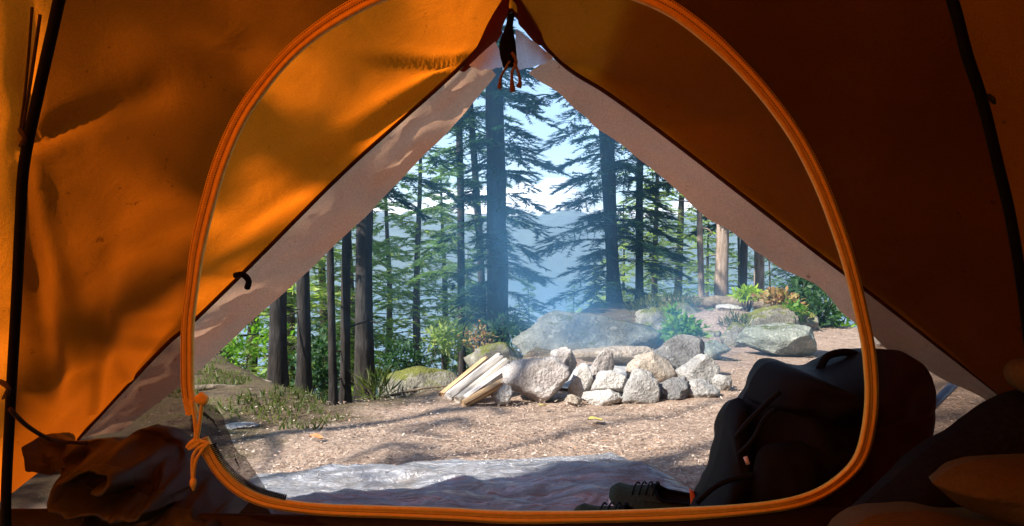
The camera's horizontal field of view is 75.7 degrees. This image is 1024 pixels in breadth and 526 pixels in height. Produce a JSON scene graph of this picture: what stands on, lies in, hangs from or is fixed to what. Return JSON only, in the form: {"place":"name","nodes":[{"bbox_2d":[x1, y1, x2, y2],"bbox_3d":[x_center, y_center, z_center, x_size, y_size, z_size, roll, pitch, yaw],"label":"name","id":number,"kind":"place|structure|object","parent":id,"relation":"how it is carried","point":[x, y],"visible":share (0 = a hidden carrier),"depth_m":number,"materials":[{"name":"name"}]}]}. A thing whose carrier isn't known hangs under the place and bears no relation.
{"place":"outdoors","nodes":[
{"label":"outdoors","id":0,"kind":"place"},
{"bbox_2d":[195,356,349,429],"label":"bank grass","id":1,"kind":"structure","parent":0,"point":[247,399],"depth_m":2.67,"materials":[{"name":"green plant"}]},
{"bbox_2d":[194,301,860,489],"bbox_3d":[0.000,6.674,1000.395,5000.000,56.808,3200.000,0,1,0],"label":"ground","id":2,"kind":"structure","parent":0,"point":[615,311],"depth_m":2.43,"materials":[{"name":"brown plant"}]},
{"bbox_2d":[195,384,234,391],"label":"fallen branch","id":3,"kind":"object","parent":2,"relation":"on","point":[207,387],"visible":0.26,"depth_m":2.93,"materials":[{"name":"brown wood"}]},
{"bbox_2d":[226,422,258,429],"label":"stone","id":4,"kind":"object","parent":2,"relation":"on","point":[237,425],"visible":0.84,"depth_m":2.37,"materials":[{"name":"grey stone"}]},
{"bbox_2d":[217,315,296,373],"bbox_3d":[-2.709,0.861,6.611,1.080,0.936,0.936,-1,1,-24],"label":"shrub","id":5,"kind":"object","parent":2,"relation":"on","point":[233,349],"visible":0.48,"depth_m":6.59,"materials":[{"name":"green plant"}]},
{"bbox_2d":[266,291,299,387],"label":"conifer","id":6,"kind":"object","parent":2,"relation":"on","point":[277,369],"visible":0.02,"depth_m":5.55,"materials":[{"name":"brown plant"}]},
{"bbox_2d":[234,260,339,395],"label":"conifer","id":7,"kind":"object","parent":2,"relation":"on","point":[255,323],"depth_m":11.96,"materials":[{"name":"green plant"}]},
{"bbox_2d":[263,271,312,394],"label":"conifer","id":8,"kind":"object","parent":2,"relation":"on","point":[303,377],"visible":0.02,"depth_m":5.95,"materials":[{"name":"brown plant"}]},
{"bbox_2d":[216,252,384,387],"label":"conifer","id":9,"kind":"object","parent":2,"relation":"on","point":[293,292],"visible":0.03,"depth_m":9.38,"materials":[{"name":"green plant"}]},
{"bbox_2d":[309,433,322,438],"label":"fallen leaf","id":10,"kind":"object","parent":2,"relation":"on","point":[317,435],"visible":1,"depth_m":2.20,"materials":[{"name":"orange plant"}]},
{"bbox_2d":[233,236,400,391],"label":"conifer","id":11,"kind":"object","parent":2,"relation":"on","point":[291,319],"visible":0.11,"depth_m":10.98,"materials":[{"name":"green plant"}]},
{"bbox_2d":[287,320,354,399],"bbox_3d":[-2.148,1.131,7.448,0.842,1.038,0.628,0,1,0],"label":"shrub","id":12,"kind":"object","parent":2,"relation":"on","point":[318,377],"visible":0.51,"depth_m":7.36,"materials":[{"name":"green plant"}]},
{"bbox_2d":[240,233,409,400],"bbox_3d":[-3.936,-0.320,14.021,3.910,8.639,3.822,0,1,15],"label":"conifer","id":13,"kind":"object","parent":2,"relation":"on","point":[322,284],"visible":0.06,"depth_m":13.91,"materials":[{"name":"green plant"}]},
{"bbox_2d":[268,201,428,401],"bbox_3d":[-3.159,-0.025,12.028,2.915,6.545,3.268,1,2,33],"label":"conifer","id":14,"kind":"object","parent":2,"relation":"on","point":[375,245],"visible":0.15,"depth_m":11.99,"materials":[{"name":"green plant"}]},
{"bbox_2d":[323,186,411,405],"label":"conifer","id":15,"kind":"object","parent":2,"relation":"on","point":[333,397],"visible":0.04,"depth_m":5.61,"materials":[{"name":"brown plant"}]},
{"bbox_2d":[313,194,434,404],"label":"conifer","id":16,"kind":"object","parent":2,"relation":"on","point":[345,392],"visible":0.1,"depth_m":6.28,"materials":[{"name":"brown plant"}]},
{"bbox_2d":[346,359,402,400],"bbox_3d":[-0.615,0.566,2.962,0.257,0.311,0.270,-1,2,-40],"label":"grass tuft","id":17,"kind":"object","parent":2,"relation":"on","point":[372,383],"visible":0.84,"depth_m":2.95,"materials":[{"name":"green plant"}]},
{"bbox_2d":[327,180,453,397],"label":"conifer","id":18,"kind":"object","parent":2,"relation":"on","point":[389,313],"visible":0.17,"depth_m":13.96,"materials":[{"name":"green plant"}]},
{"bbox_2d":[336,146,478,399],"bbox_3d":[-1.757,-0.051,11.927,3.184,7.036,3.113,-1,1,-29],"label":"conifer","id":19,"kind":"object","parent":2,"relation":"on","point":[415,306],"visible":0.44,"depth_m":11.94,"materials":[{"name":"green plant"}]},
{"bbox_2d":[350,145,467,402],"bbox_3d":[-1.488,-4.795,6.972,1.876,13.000,1.836,1,1,28],"label":"conifer","id":20,"kind":"object","parent":2,"relation":"on","point":[364,356],"visible":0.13,"depth_m":6.92,"materials":[{"name":"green plant"}]},
{"bbox_2d":[375,336,448,371],"bbox_3d":[-1.203,1.415,7.665,0.917,1.165,0.740,0,1,-16],"label":"shrub","id":21,"kind":"object","parent":2,"relation":"on","point":[415,358],"visible":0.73,"depth_m":7.58,"materials":[{"name":"green plant"}]},
{"bbox_2d":[380,385,447,399],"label":"fallen branch","id":22,"kind":"object","parent":2,"relation":"on","point":[404,392],"visible":0.94,"depth_m":3.00,"materials":[{"name":"brown wood"}]},
{"bbox_2d":[378,366,457,398],"bbox_3d":[-0.432,0.598,3.179,0.424,0.207,0.254,0,1,0],"label":"boulder","id":23,"kind":"object","parent":2,"relation":"on","point":[414,377],"visible":0.38,"depth_m":3.11,"materials":[{"name":"stone"}]},
{"bbox_2d":[381,172,484,374],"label":"conifer","id":24,"kind":"object","parent":2,"relation":"on","point":[441,217],"visible":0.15,"depth_m":13.96,"materials":[{"name":"green plant"}]},
{"bbox_2d":[411,315,473,373],"bbox_3d":[-0.683,1.256,7.038,0.600,1.431,0.606,-1,2,-44],"label":"shrub","id":25,"kind":"object","parent":2,"relation":"on","point":[446,344],"visible":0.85,"depth_m":6.99,"materials":[{"name":"green leaves"},{"name":"woody stems"}]},
{"bbox_2d":[429,250,478,373],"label":"conifer","id":26,"kind":"object","parent":2,"relation":"on","point":[475,276],"visible":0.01,"depth_m":16.99,"materials":[{"name":"green plant"}]},
{"bbox_2d":[400,90,519,376],"bbox_3d":[-0.593,-3.981,8.450,1.825,13.000,1.607,0,1,0],"label":"conifer","id":27,"kind":"object","parent":2,"relation":"on","point":[459,251],"visible":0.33,"depth_m":8.57,"materials":[{"name":"green plant"}]},
{"bbox_2d":[439,356,487,395],"bbox_3d":[-0.218,0.523,3.024,0.038,0.036,0.337,-6,20,42],"label":"firewood log","id":28,"kind":"object","parent":2,"relation":"on","point":[475,366],"visible":0.69,"depth_m":3.02,"materials":[{"name":"beige wood"}]},
{"bbox_2d":[454,295,486,372],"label":"conifer","id":29,"kind":"object","parent":2,"relation":"on","point":[467,332],"visible":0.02,"depth_m":12.98,"materials":[{"name":"green plant"}]},
{"bbox_2d":[257,452,688,510],"bbox_3d":[-0.118,0.574,1.605,1.174,0.057,0.863,0,1,0],"label":"groundsheet","id":30,"kind":"object","parent":2,"relation":"on","point":[562,483],"visible":0.67,"depth_m":1.73,"materials":[{"name":"grey fabric"}]},
{"bbox_2d":[573,501,635,510],"bbox_3d":[0.239,0.547,1.393,0.228,0.078,0.109,0,1,21],"label":"shoe","id":31,"kind":"object","parent":30,"relation":"on","point":[586,506],"visible":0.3,"depth_m":1.41,"materials":[{"name":"black fabric"}]},
{"bbox_2d":[609,481,689,508],"bbox_3d":[0.332,0.544,1.518,0.222,0.078,0.109,1,1,24],"label":"shoe","id":32,"kind":"object","parent":30,"relation":"on","point":[651,496],"visible":0.59,"depth_m":1.51,"materials":[{"name":"black leather"}]},
{"bbox_2d":[689,348,863,506],"bbox_3d":[0.600,0.419,1.354,0.507,0.484,0.360,0,1,0],"label":"backpack","id":33,"kind":"object","parent":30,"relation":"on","point":[782,430],"visible":0.69,"depth_m":1.25,"materials":[{"name":"black fabric"}]},
{"bbox_2d":[444,353,503,399],"bbox_3d":[-0.163,0.505,2.923,0.353,0.051,0.050,-33,-5,-40],"label":"firewood log","id":34,"kind":"object","parent":2,"relation":"on","point":[469,379],"visible":0.81,"depth_m":2.89,"materials":[{"name":"white wood"}]},
{"bbox_2d":[456,320,497,351],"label":"shrub","id":35,"kind":"object","parent":2,"relation":"on","point":[482,333],"visible":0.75,"depth_m":4.41,"materials":[{"name":"brown plant"}]},
{"bbox_2d":[453,357,509,403],"bbox_3d":[-0.126,0.512,2.874,0.038,0.044,0.356,20,34,32],"label":"firewood log","id":36,"kind":"object","parent":2,"relation":"on","point":[492,370],"visible":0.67,"depth_m":2.86,"materials":[{"name":"beige wood"}]},
{"bbox_2d":[461,368,502,399],"bbox_3d":[-0.102,0.516,2.853,0.034,0.034,0.332,40,40,20],"label":"firewood log","id":37,"kind":"object","parent":2,"relation":"on","point":[495,377],"visible":0.58,"depth_m":2.83,"materials":[{"name":"white wood"}]},
{"bbox_2d":[461,379,503,406],"bbox_3d":[-0.122,0.546,2.748,0.205,0.036,0.047,-25,-27,-28],"label":"firewood log","id":38,"kind":"object","parent":2,"relation":"on","point":[480,395],"visible":0.94,"depth_m":2.73,"materials":[{"name":"beige wood"}]},
{"bbox_2d":[429,89,537,345],"bbox_3d":[-0.438,-3.736,9.332,1.707,13.000,1.884,0,1,0],"label":"conifer","id":39,"kind":"object","parent":2,"relation":"on","point":[477,211],"visible":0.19,"depth_m":9.35,"materials":[{"name":"green plant"}]},
{"bbox_2d":[464,342,523,367],"bbox_3d":[-0.096,0.606,3.940,0.362,0.286,0.226,0,1,-19],"label":"boulder","id":40,"kind":"object","parent":2,"relation":"on","point":[504,350],"visible":0.48,"depth_m":3.85,"materials":[{"name":"stone"}]},
{"bbox_2d":[491,385,512,404],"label":"stone","id":41,"kind":"object","parent":2,"relation":"on","point":[501,395],"visible":1,"depth_m":2.76,"materials":[{"name":"stone"}]},
{"bbox_2d":[434,18,576,344],"bbox_3d":[-0.188,-6.660,7.863,1.968,16.000,2.005,0,1,0],"label":"conifer","id":42,"kind":"object","parent":2,"relation":"on","point":[496,236],"visible":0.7,"depth_m":7.88,"materials":[{"name":"green plant"}]},
{"bbox_2d":[478,306,535,349],"bbox_3d":[-0.043,0.687,6.215,0.624,0.625,0.487,0,1,0],"label":"shrub","id":43,"kind":"object","parent":2,"relation":"on","point":[511,327],"visible":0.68,"depth_m":6.19,"materials":[{"name":"green plant"}]},
{"bbox_2d":[0,0,1023,525],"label":"tent","id":44,"kind":"object","parent":2,"relation":"on","point":[188,188],"visible":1,"depth_m":1.09,"materials":[{"name":"orange fabric"}]},
{"bbox_2d":[47,464,222,525],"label":"jacket","id":45,"kind":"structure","parent":44,"relation":"in","point":[70,497],"depth_m":1.12,"materials":[{"name":"brown fabric"}]},
{"bbox_2d":[828,501,1016,525],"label":"sleeping bag","id":46,"kind":"object","parent":44,"relation":"on","point":[902,513],"visible":0.82,"depth_m":0.81,"materials":[{"name":"orange fabric"}]},
{"bbox_2d":[929,453,1023,525],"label":"pillow","id":47,"kind":"object","parent":46,"relation":"on","point":[991,486],"visible":1,"depth_m":0.78,"materials":[{"name":"orange fabric"}]},
{"bbox_2d":[850,389,1023,507],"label":"duffel bag","id":48,"kind":"object","parent":44,"relation":"on","point":[994,425],"visible":0.39,"depth_m":0.97,"materials":[{"name":"black fabric"}]},
{"bbox_2d":[1003,357,1023,392],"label":"stuff sack","id":49,"kind":"object","parent":48,"relation":"on","point":[1013,371],"visible":1,"depth_m":0.93,"materials":[{"name":"orange fabric"}]},
{"bbox_2d":[512,276,543,348],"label":"conifer","id":50,"kind":"object","parent":2,"relation":"on","point":[531,293],"visible":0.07,"depth_m":23.99,"materials":[{"name":"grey plant"}]},
{"bbox_2d":[501,357,569,402],"bbox_3d":[0.100,0.507,2.872,0.300,0.203,0.165,0,1,0],"label":"stone","id":51,"kind":"object","parent":2,"relation":"on","point":[543,379],"visible":0.98,"depth_m":2.81,"materials":[{"name":"stone"}]},
{"bbox_2d":[565,394,581,404],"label":"stone","id":52,"kind":"object","parent":2,"relation":"on","point":[573,399],"visible":1,"depth_m":2.75,"materials":[{"name":"beige stone"}]},
{"bbox_2d":[564,279,583,311],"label":"conifer","id":53,"kind":"object","parent":2,"relation":"on","point":[573,303],"visible":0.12,"depth_m":23.97,"materials":[{"name":"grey plant"}]},
{"bbox_2d":[568,363,592,397],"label":"stone","id":54,"kind":"object","parent":2,"relation":"on","point":[581,382],"visible":0.84,"depth_m":2.87,"materials":[{"name":"stone"}]},
{"bbox_2d":[512,310,661,355],"bbox_3d":[0.480,0.494,4.350,0.961,0.360,0.529,0,1,0],"label":"boulder","id":55,"kind":"object","parent":2,"relation":"on","point":[556,329],"visible":0.68,"depth_m":4.23,"materials":[{"name":"grey stone"}]},
{"bbox_2d":[575,267,605,312],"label":"conifer","id":56,"kind":"object","parent":2,"relation":"on","point":[580,310],"visible":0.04,"depth_m":20.90,"materials":[{"name":"green plant"}]},
{"bbox_2d":[561,366,627,388],"bbox_3d":[0.470,0.551,3.263,0.680,0.065,0.600,0,1,0],"label":"ash bed","id":57,"kind":"object","parent":2,"relation":"on","point":[620,369],"visible":0.09,"depth_m":3.22,"materials":[{"name":"grey"}]},
{"bbox_2d":[550,346,576,381],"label":"stone","id":58,"kind":"object","parent":57,"relation":"on","point":[565,355],"visible":0.62,"depth_m":3.01,"materials":[{"name":"stone"}]},
{"bbox_2d":[590,348,614,380],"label":"stone","id":59,"kind":"object","parent":57,"relation":"on","point":[604,360],"visible":0.6,"depth_m":2.96,"materials":[{"name":"stone"}]},
{"bbox_2d":[588,416,602,419],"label":"fallen leaf","id":60,"kind":"object","parent":2,"relation":"on","point":[592,417],"visible":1,"depth_m":2.42,"materials":[{"name":"yellow plant"}]},
{"bbox_2d":[581,388,622,405],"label":"stone","id":61,"kind":"object","parent":2,"relation":"on","point":[608,396],"visible":0.85,"depth_m":2.79,"materials":[{"name":"stone"}]},
{"bbox_2d":[591,370,626,392],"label":"stone","id":62,"kind":"object","parent":61,"relation":"on","point":[615,381],"visible":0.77,"depth_m":2.83,"materials":[{"name":"stone"}]},
{"bbox_2d":[525,89,696,310],"bbox_3d":[1.175,-6.417,7.951,2.219,14.114,2.325,0,1,0],"label":"conifer","id":63,"kind":"object","parent":2,"relation":"on","point":[608,165],"visible":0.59,"depth_m":7.94,"materials":[{"name":"green plant"}]},
{"bbox_2d":[572,346,653,364],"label":"stone","id":64,"kind":"object","parent":2,"relation":"on","point":[623,355],"visible":0.59,"depth_m":3.48,"materials":[{"name":"beige stone"}]},
{"bbox_2d":[594,200,647,301],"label":"conifer","id":65,"kind":"object","parent":2,"relation":"on","point":[624,273],"visible":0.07,"depth_m":16.94,"materials":[{"name":"green plant"}]},
{"bbox_2d":[563,122,695,300],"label":"conifer","id":66,"kind":"object","parent":2,"relation":"on","point":[639,278],"visible":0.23,"depth_m":8.96,"materials":[{"name":"green plant"}]},
{"bbox_2d":[621,368,659,403],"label":"stone","id":67,"kind":"object","parent":2,"relation":"on","point":[641,385],"visible":0.84,"depth_m":2.76,"materials":[{"name":"grey stone"}]},
{"bbox_2d":[622,290,677,320],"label":"grass tuft","id":68,"kind":"object","parent":2,"relation":"on","point":[650,302],"visible":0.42,"depth_m":4.99,"materials":[{"name":"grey plant"}]},
{"bbox_2d":[626,351,675,382],"bbox_3d":[0.646,0.509,3.065,0.233,0.194,0.117,0,1,0],"label":"stone","id":69,"kind":"object","parent":2,"relation":"on","point":[660,368],"visible":0.65,"depth_m":3.03,"materials":[{"name":"beige stone"}]},
{"bbox_2d":[589,147,713,309],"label":"conifer","id":70,"kind":"object","parent":2,"relation":"on","point":[653,282],"visible":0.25,"depth_m":11.46,"materials":[{"name":"green plant"}]},
{"bbox_2d":[635,306,678,342],"bbox_3d":[0.999,0.461,4.521,0.303,0.319,0.242,0,1,0],"label":"boulder","id":71,"kind":"object","parent":2,"relation":"on","point":[652,317],"visible":0.28,"depth_m":4.45,"materials":[{"name":"stone"}]},
{"bbox_2d":[661,302,683,320],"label":"plant","id":72,"kind":"object","parent":2,"relation":"on","point":[673,311],"visible":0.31,"depth_m":4.70,"materials":[{"name":"green plant"}]},
{"bbox_2d":[659,377,688,399],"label":"stone","id":73,"kind":"object","parent":2,"relation":"on","point":[674,388],"visible":0.83,"depth_m":2.81,"materials":[{"name":"grey stone"}]},
{"bbox_2d":[648,299,702,315],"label":"boulder","id":74,"kind":"object","parent":2,"relation":"on","point":[688,308],"visible":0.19,"depth_m":5.26,"materials":[{"name":"stone"}]},
{"bbox_2d":[618,168,735,308],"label":"conifer","id":75,"kind":"object","parent":2,"relation":"on","point":[692,239],"visible":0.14,"depth_m":12.47,"materials":[{"name":"green plant"}]},
{"bbox_2d":[642,182,712,308],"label":"conifer","id":76,"kind":"object","parent":2,"relation":"on","point":[700,272],"visible":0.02,"depth_m":7.76,"materials":[{"name":"brown wood"}]},
{"bbox_2d":[648,285,708,308],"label":"grass tuft","id":77,"kind":"object","parent":2,"relation":"on","point":[685,298],"visible":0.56,"depth_m":5.37,"materials":[{"name":"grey plant"}]},
{"bbox_2d":[653,334,704,369],"bbox_3d":[0.833,0.477,3.310,0.276,0.234,0.215,0,1,14],"label":"stone","id":78,"kind":"object","parent":2,"relation":"on","point":[677,351],"visible":0.53,"depth_m":3.25,"materials":[{"name":"grey stone"}]},
{"bbox_2d":[656,311,712,341],"bbox_3d":[1.075,0.432,4.099,0.327,0.264,0.302,0,1,-19],"label":"plant","id":79,"kind":"object","parent":2,"relation":"on","point":[686,325],"visible":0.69,"depth_m":4.07,"materials":[{"name":"green plant"}]},
{"bbox_2d":[656,179,728,310],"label":"conifer","id":80,"kind":"object","parent":2,"relation":"on","point":[721,285],"visible":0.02,"depth_m":7.65,"materials":[{"name":"brown wood"}]},
{"bbox_2d":[675,353,719,383],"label":"stone","id":81,"kind":"object","parent":2,"relation":"on","point":[703,366],"visible":0.67,"depth_m":3.01,"materials":[{"name":"grey stone"}]},
{"bbox_2d":[687,379,719,397],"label":"stone","id":82,"kind":"object","parent":2,"relation":"on","point":[700,388],"visible":0.64,"depth_m":2.83,"materials":[{"name":"grey stone"}]},
{"bbox_2d":[682,215,737,310],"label":"conifer","id":83,"kind":"object","parent":2,"relation":"on","point":[707,264],"visible":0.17,"depth_m":16.00,"materials":[{"name":"green plant"}]},
{"bbox_2d":[703,330,721,336],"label":"stone","id":84,"kind":"object","parent":2,"relation":"on","point":[715,333],"visible":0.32,"depth_m":4.63,"materials":[{"name":"stone"}]},
{"bbox_2d":[662,295,770,307],"bbox_3d":[1.909,0.369,6.090,1.028,0.153,0.170,0,1,17],"label":"fallen log","id":85,"kind":"object","parent":2,"relation":"on","point":[713,301],"visible":0.3,"depth_m":6.07,"materials":[{"name":"wood"}]},
{"bbox_2d":[704,340,730,358],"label":"stone","id":86,"kind":"object","parent":2,"relation":"on","point":[715,349],"visible":0.69,"depth_m":3.83,"materials":[{"name":"grey stone"}]},
{"bbox_2d":[712,374,731,390],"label":"stone","id":87,"kind":"object","parent":2,"relation":"on","point":[721,382],"visible":0.83,"depth_m":2.98,"materials":[{"name":"grey stone"}]},
{"bbox_2d":[681,223,764,309],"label":"conifer","id":88,"kind":"object","parent":2,"relation":"on","point":[759,267],"visible":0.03,"depth_m":8.14,"materials":[{"name":"plant"}]},
{"bbox_2d":[702,216,752,309],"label":"conifer","id":89,"kind":"object","parent":2,"relation":"on","point":[743,261],"visible":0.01,"depth_m":8.77,"materials":[{"name":"brown plant"}]},
{"bbox_2d":[716,304,744,310],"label":"stone","id":90,"kind":"object","parent":2,"relation":"on","point":[720,307],"visible":0.66,"depth_m":5.67,"materials":[{"name":"stone"}]},
{"bbox_2d":[719,322,747,347],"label":"stone","id":91,"kind":"object","parent":2,"relation":"on","point":[728,336],"visible":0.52,"depth_m":4.39,"materials":[{"name":"stone"}]},
{"bbox_2d":[713,307,754,329],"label":"grass tuft","id":92,"kind":"object","parent":2,"relation":"on","point":[742,319],"visible":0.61,"depth_m":4.50,"materials":[{"name":"grey plant"}]},
{"bbox_2d":[706,231,771,310],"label":"conifer","id":93,"kind":"object","parent":2,"relation":"on","point":[738,260],"visible":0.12,"depth_m":13.97,"materials":[{"name":"green plant"}]},
{"bbox_2d":[727,284,767,311],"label":"fern","id":94,"kind":"object","parent":2,"relation":"on","point":[741,295],"visible":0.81,"depth_m":5.58,"materials":[{"name":"green plant"}]},
{"bbox_2d":[752,257,785,310],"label":"conifer","id":95,"kind":"object","parent":2,"relation":"on","point":[770,273],"visible":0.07,"depth_m":16.98,"materials":[{"name":"green plant"}]},
{"bbox_2d":[739,304,799,325],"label":"boulder","id":96,"kind":"object","parent":2,"relation":"on","point":[778,313],"visible":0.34,"depth_m":4.76,"materials":[{"name":"stone"}]},
{"bbox_2d":[749,285,799,305],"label":"shrub","id":97,"kind":"object","parent":2,"relation":"on","point":[772,296],"visible":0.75,"depth_m":5.28,"materials":[{"name":"orange plant"}]},
{"bbox_2d":[736,323,816,356],"bbox_3d":[1.632,0.481,4.069,0.479,0.226,0.289,0,1,18],"label":"boulder","id":98,"kind":"object","parent":2,"relation":"on","point":[787,340],"visible":0.97,"depth_m":3.98,"materials":[{"name":"grey stone"}]},
{"bbox_2d":[764,266,812,301],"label":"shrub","id":99,"kind":"object","parent":2,"relation":"on","point":[777,271],"visible":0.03,"depth_m":15.01,"materials":[{"name":"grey plant"}]},
{"bbox_2d":[781,298,810,320],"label":"plant","id":100,"kind":"object","parent":2,"relation":"on","point":[797,306],"visible":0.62,"depth_m":4.83,"materials":[{"name":"green plant"}]},
{"bbox_2d":[784,294,808,310],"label":"shrub","id":101,"kind":"object","parent":2,"relation":"on","point":[796,299],"visible":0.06,"depth_m":5.10,"materials":[{"name":"orange plant"}]},
{"bbox_2d":[776,275,830,305],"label":"shrub","id":102,"kind":"object","parent":2,"relation":"on","point":[797,282],"visible":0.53,"depth_m":6.56,"materials":[{"name":"green plant"}]},
{"bbox_2d":[798,310,819,329],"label":"boulder","id":103,"kind":"object","parent":2,"relation":"on","point":[811,320],"visible":0.2,"depth_m":4.93,"materials":[{"name":"stone"}]},
{"bbox_2d":[797,285,844,327],"bbox_3d":[2.525,0.394,5.422,0.467,0.447,0.393,0,1,0],"label":"shrub","id":104,"kind":"object","parent":2,"relation":"on","point":[817,307],"visible":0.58,"depth_m":5.35,"materials":[{"name":"green plant"}]},
{"bbox_2d":[822,299,856,326],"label":"shrub","id":105,"kind":"object","parent":2,"relation":"on","point":[847,323],"visible":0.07,"depth_m":5.77,"materials":[{"name":"green plant"}]},
{"bbox_2d":[382,17,684,213],"label":"sky","id":106,"kind":"structure","parent":0,"point":[558,154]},
{"bbox_2d":[233,281,854,396],"bbox_3d":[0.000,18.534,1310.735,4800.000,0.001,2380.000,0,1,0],"label":"water","id":107,"kind":"structure","parent":0,"point":[551,291],"depth_m":625.90,"materials":[{"name":"blue liquid"}]},
{"bbox_2d":[309,177,794,280],"bbox_3d":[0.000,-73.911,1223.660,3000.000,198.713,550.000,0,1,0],"label":"mountain","id":108,"kind":"structure","parent":0,"point":[557,263],"depth_m":1098.19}
]}

